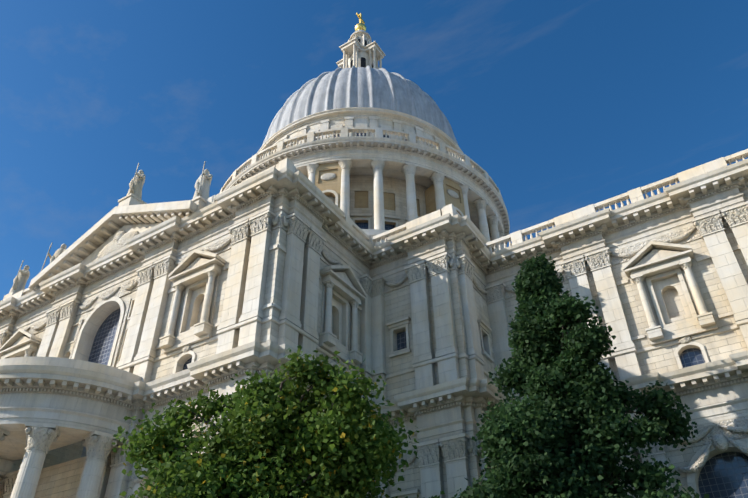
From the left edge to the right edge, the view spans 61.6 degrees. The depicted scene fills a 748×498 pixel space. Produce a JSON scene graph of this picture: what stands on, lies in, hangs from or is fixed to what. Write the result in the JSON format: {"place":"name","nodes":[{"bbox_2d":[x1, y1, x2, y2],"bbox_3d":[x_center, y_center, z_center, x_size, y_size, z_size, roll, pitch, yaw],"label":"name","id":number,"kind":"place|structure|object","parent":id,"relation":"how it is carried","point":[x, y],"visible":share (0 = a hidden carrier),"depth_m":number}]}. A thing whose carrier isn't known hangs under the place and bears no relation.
{"place":"outdoors","nodes":[
{"label":"outdoors","id":0,"kind":"place"},
{"bbox_2d":[81,447,85,456],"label":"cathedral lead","id":1,"kind":"object","parent":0,"point":[83,452],"depth_m":87.47},
{"bbox_2d":[0,149,747,497],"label":"cathedral","id":2,"kind":"structure","parent":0,"point":[448,407],"depth_m":42.47},
{"bbox_2d":[9,260,29,292],"bbox_3d":[-33.936,2.979,60.356,1.279,3.590,1.638,23,-43,-29],"label":"statue stone","id":3,"kind":"object","parent":2,"relation":"on","point":[20,279],"visible":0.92,"depth_m":60.01},
{"bbox_2d":[41,243,66,270],"bbox_3d":[-28.300,1.045,56.042,1.694,3.690,1.282,-11,-37,13],"label":"statue stone","id":4,"kind":"object","parent":2,"relation":"on","point":[59,251],"visible":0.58,"depth_m":56.06},
{"bbox_2d":[0,357,141,497],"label":"portico","id":5,"kind":"structure","parent":2,"relation":"attached to","point":[12,446],"depth_m":36.69},
{"bbox_2d":[0,426,116,480],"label":"column capital","id":6,"kind":"object","parent":5,"relation":"attached to","point":[41,438],"visible":0.9,"depth_m":35.98},
{"bbox_2d":[126,163,145,199],"bbox_3d":[-20.691,-5.619,54.811,1.315,3.690,1.684,23,-43,-29],"label":"statue stone","id":7,"kind":"object","parent":2,"relation":"on","point":[137,182],"visible":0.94,"depth_m":54.42},
{"bbox_2d":[193,161,212,198],"bbox_3d":[-13.128,-4.853,48.321,1.315,3.690,1.684,23,-43,-29],"label":"statue stone","id":8,"kind":"object","parent":2,"relation":"on","point":[202,184],"visible":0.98,"depth_m":47.94},
{"bbox_2d":[220,107,509,251],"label":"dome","id":9,"kind":"structure","parent":2,"relation":"on","point":[427,149],"depth_m":73.95},
{"bbox_2d":[262,65,458,145],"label":"dome","id":10,"kind":"structure","parent":9,"relation":"on","point":[354,86],"depth_m":86.97},
{"bbox_2d":[336,31,385,68],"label":"lantern","id":11,"kind":"object","parent":10,"relation":"on","point":[354,49],"depth_m":110.26},
{"bbox_2d":[355,13,365,30],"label":"finial","id":12,"kind":"object","parent":11,"relation":"on","point":[360,25],"visible":0.83,"depth_m":117.65},
{"bbox_2d":[314,162,492,251],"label":"wall panels","id":13,"kind":"object","parent":9,"relation":"attached to","point":[361,197],"visible":0.04,"depth_m":72.27},
{"bbox_2d":[306,160,504,237],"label":"column capital","id":14,"kind":"object","parent":9,"relation":"attached to","point":[406,170],"visible":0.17,"depth_m":71.67},
{"bbox_2d":[0,204,747,494],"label":"carved cathedral stone","id":15,"kind":"object","parent":2,"relation":"attached to","point":[718,434],"visible":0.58,"depth_m":43.01},
{"bbox_2d":[0,0,747,299],"label":"sky","id":16,"kind":"structure","parent":0,"point":[567,106]},
{"bbox_2d":[10,213,747,497],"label":"cathedral stone wall","id":17,"kind":"structure","parent":0,"point":[61,472],"depth_m":41.02},
{"bbox_2d":[350,175,427,228],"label":"wall","id":18,"kind":"structure","parent":0,"point":[396,187],"depth_m":73.46},
{"label":"paving","id":19,"kind":"structure","parent":0,"visible":0},
{"bbox_2d":[152,358,359,497],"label":"tree branches","id":20,"kind":"object","parent":19,"relation":"on","point":[290,458],"visible":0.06,"depth_m":21.85},
{"bbox_2d":[112,345,454,497],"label":"tree foliage","id":21,"kind":"object","parent":20,"relation":"attached to","point":[369,457],"visible":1,"depth_m":20.55},
{"bbox_2d":[518,260,656,490],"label":"tree branches","id":22,"kind":"object","parent":19,"relation":"on","point":[570,444],"depth_m":31.63},
{"bbox_2d":[434,253,708,497],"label":"tree foliage","id":23,"kind":"object","parent":22,"relation":"attached to","point":[518,438],"visible":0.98,"depth_m":30.98}
]}

